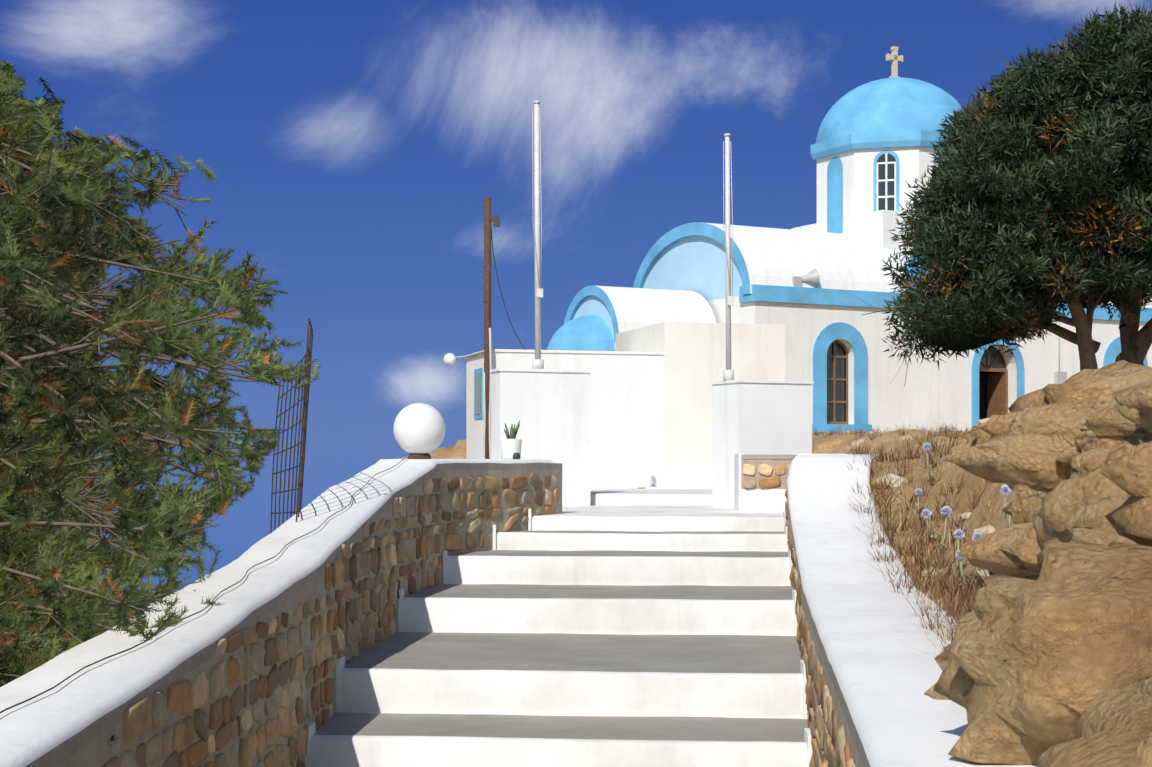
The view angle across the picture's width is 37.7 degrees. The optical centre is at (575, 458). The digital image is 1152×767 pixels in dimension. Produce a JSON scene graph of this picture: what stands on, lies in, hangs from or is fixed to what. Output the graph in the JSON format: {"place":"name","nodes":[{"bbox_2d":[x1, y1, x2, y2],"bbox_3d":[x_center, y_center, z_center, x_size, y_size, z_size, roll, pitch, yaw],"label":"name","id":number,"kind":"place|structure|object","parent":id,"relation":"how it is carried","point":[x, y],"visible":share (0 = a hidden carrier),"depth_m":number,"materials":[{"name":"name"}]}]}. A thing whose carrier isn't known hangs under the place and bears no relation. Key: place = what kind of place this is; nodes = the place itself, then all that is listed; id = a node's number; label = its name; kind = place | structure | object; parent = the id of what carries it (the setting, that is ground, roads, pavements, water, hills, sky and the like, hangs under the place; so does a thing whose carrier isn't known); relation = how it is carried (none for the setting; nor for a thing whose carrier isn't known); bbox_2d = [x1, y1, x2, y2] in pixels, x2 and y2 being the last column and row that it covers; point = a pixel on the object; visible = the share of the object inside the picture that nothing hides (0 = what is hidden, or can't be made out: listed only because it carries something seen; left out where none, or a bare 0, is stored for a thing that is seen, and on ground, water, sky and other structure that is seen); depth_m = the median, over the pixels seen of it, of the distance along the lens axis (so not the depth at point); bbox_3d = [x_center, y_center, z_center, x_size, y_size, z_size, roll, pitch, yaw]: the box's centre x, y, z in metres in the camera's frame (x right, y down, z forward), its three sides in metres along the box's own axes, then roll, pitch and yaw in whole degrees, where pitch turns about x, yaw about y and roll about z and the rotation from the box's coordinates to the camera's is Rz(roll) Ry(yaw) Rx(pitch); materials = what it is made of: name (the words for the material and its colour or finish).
{"place":"outdoors","nodes":[
{"label":"outdoors","id":0,"kind":"place"},
{"bbox_2d":[0,0,1151,603],"label":"sky","id":1,"kind":"structure","parent":0,"point":[356,148],"materials":[{"name":"blue"}]},
{"bbox_2d":[399,429,1017,617],"bbox_3d":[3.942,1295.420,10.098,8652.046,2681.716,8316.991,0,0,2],"label":"terrain","id":2,"kind":"structure","parent":0,"point":[949,471],"depth_m":12.29,"materials":[{"name":"soil"}]},
{"bbox_2d":[0,56,322,744],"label":"juniper","id":3,"kind":"object","parent":2,"relation":"on","point":[43,542],"depth_m":6.27,"materials":[{"name":"green plant"}]},
{"bbox_2d":[0,459,561,766],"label":"stair wall","id":4,"kind":"structure","parent":2,"relation":"on","point":[76,720],"depth_m":6.88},
{"bbox_2d":[0,453,519,713],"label":"cable","id":5,"kind":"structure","parent":4,"relation":"on","point":[516,455],"depth_m":6.27,"materials":[{"name":"grey rubber"}]},
{"bbox_2d":[393,403,444,452],"bbox_3d":[-1.099,-0.210,11.846,0.366,0.366,0.366,0,0,2],"label":"globe lamp","id":6,"kind":"object","parent":4,"relation":"on","point":[418,427],"visible":0.92,"depth_m":11.71,"materials":[{"name":"white glass"}]},
{"bbox_2d":[408,453,430,458],"bbox_3d":[-1.099,-0.020,11.846,0.170,0.045,0.170,0,0,2],"label":"lamp base","id":7,"kind":"object","parent":4,"relation":"on","point":[419,456],"visible":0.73,"depth_m":11.78,"materials":[{"name":"brown metal"}]},
{"bbox_2d":[500,420,521,458],"bbox_3d":[-0.513,-0.151,13.279,0.170,0.307,0.170,0,0,2],"label":"plant pot","id":8,"kind":"object","parent":4,"relation":"on","point":[510,445],"visible":0.92,"depth_m":13.22,"materials":[{"name":"white ceramic"}]},
{"bbox_2d":[270,319,312,533],"bbox_3d":[-1.721,0.432,10.236,0.199,2.409,2.070,0,0,-12],"label":"wire fence","id":9,"kind":"object","parent":2,"relation":"on","point":[305,395],"visible":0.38,"depth_m":10.46,"materials":[{"name":"grey metal"}]},
{"bbox_2d":[101,458,855,766],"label":"stone wall","id":10,"kind":"structure","parent":2,"relation":"on","point":[141,718],"depth_m":7.68,"materials":[{"name":"brown stone"}]},
{"bbox_2d":[483,197,525,458],"bbox_3d":[-0.754,-1.146,19.108,0.170,3.568,0.721,0,0,45],"label":"utility pole","id":11,"kind":"object","parent":2,"relation":"on","point":[489,218],"visible":0.73,"depth_m":18.89,"materials":[{"name":"brown wood"}]},
{"bbox_2d":[490,368,591,505],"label":"gate pier","id":12,"kind":"structure","parent":2,"relation":"on","point":[549,409],"depth_m":15.68,"materials":[{"name":"paint"}]},
{"bbox_2d":[532,101,543,368],"bbox_3d":[-0.355,-2.085,15.756,0.108,2.513,0.114,0,0,2],"label":"flag pole","id":13,"kind":"object","parent":12,"relation":"on","point":[537,362],"visible":0.98,"depth_m":15.73,"materials":[{"name":"white metal"}]},
{"bbox_2d":[310,488,807,766],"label":"stairs","id":14,"kind":"structure","parent":2,"relation":"on","point":[610,627],"depth_m":9.22,"materials":[{"name":"concrete"}]},
{"bbox_2d":[305,509,811,766],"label":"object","id":15,"kind":"object","parent":14,"relation":"on","point":[340,663],"visible":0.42,"depth_m":8.56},
{"bbox_2d":[455,322,784,488],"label":"service building","id":16,"kind":"structure","parent":2,"relation":"on","point":[650,406],"depth_m":19.54,"materials":[{"name":"white paint"}]},
{"bbox_2d":[444,353,455,365],"bbox_3d":[-1.518,-1.198,20.275,0.150,0.150,0.150,0,0,2],"label":"globe lamp","id":17,"kind":"object","parent":16,"relation":"attached to","point":[449,359],"depth_m":20.22,"materials":[{"name":"white glass"}]},
{"bbox_2d":[711,379,813,507],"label":"gate pier","id":18,"kind":"structure","parent":2,"relation":"on","point":[761,416],"depth_m":15.11,"materials":[{"name":"paint"}]},
{"bbox_2d":[723,133,734,380],"bbox_3d":[1.371,-1.809,15.152,0.100,2.221,0.099,0,0,2],"label":"flag pole","id":19,"kind":"object","parent":18,"relation":"on","point":[728,373],"visible":0.96,"depth_m":15.13,"materials":[{"name":"white metal"}]},
{"bbox_2d":[734,454,879,511],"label":"return wall","id":20,"kind":"structure","parent":2,"relation":"on","point":[758,499],"depth_m":13.90,"materials":[{"name":"white paint"}]},
{"bbox_2d":[547,46,1151,434],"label":"church","id":21,"kind":"structure","parent":2,"relation":"on","point":[809,286],"depth_m":35.77,"materials":[{"name":"white paint"}]},
{"bbox_2d":[787,454,1037,766],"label":"stair wall","id":22,"kind":"structure","parent":2,"relation":"on","point":[879,684],"depth_m":6.94,"materials":[{"name":"white paint"}]},
{"bbox_2d":[843,418,994,578],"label":"loose rocks","id":23,"kind":"object","parent":2,"relation":"on","point":[990,529],"visible":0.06,"depth_m":12.75,"materials":[{"name":"beige stone"}]},
{"bbox_2d":[907,451,1010,586],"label":"flower stems","id":24,"kind":"object","parent":2,"relation":"on","point":[944,536],"visible":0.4,"depth_m":10.31,"materials":[{"name":"green plant"}]},
{"bbox_2d":[916,444,1007,556],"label":"flower centers","id":25,"kind":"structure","parent":2,"relation":"on","point":[945,511],"depth_m":10.32,"materials":[{"name":"plant"}]},
{"bbox_2d":[914,442,1010,559],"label":"flowers","id":26,"kind":"object","parent":25,"relation":"attached to","point":[946,508],"visible":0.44,"depth_m":9.81,"materials":[{"name":"purple plant"}]},
{"bbox_2d":[812,374,1150,753],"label":"dry grass","id":27,"kind":"structure","parent":2,"relation":"on","point":[961,605],"depth_m":10.70,"materials":[{"name":"brown plant"}]},
{"bbox_2d":[812,360,1151,766],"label":"outcrop rock","id":28,"kind":"object","parent":2,"relation":"on","point":[1020,658],"visible":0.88,"depth_m":4.01,"materials":[{"name":"stone"}]},
{"bbox_2d":[859,1,1151,386],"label":"tree","id":29,"kind":"object","parent":2,"relation":"on","point":[1062,108],"depth_m":20.32,"materials":[{"name":"green plant"}]},
{"bbox_2d":[925,90,1151,351],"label":"foliage","id":30,"kind":"object","parent":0,"point":[975,342],"visible":0.02,"depth_m":21.30,"materials":[{"name":"green plant"}]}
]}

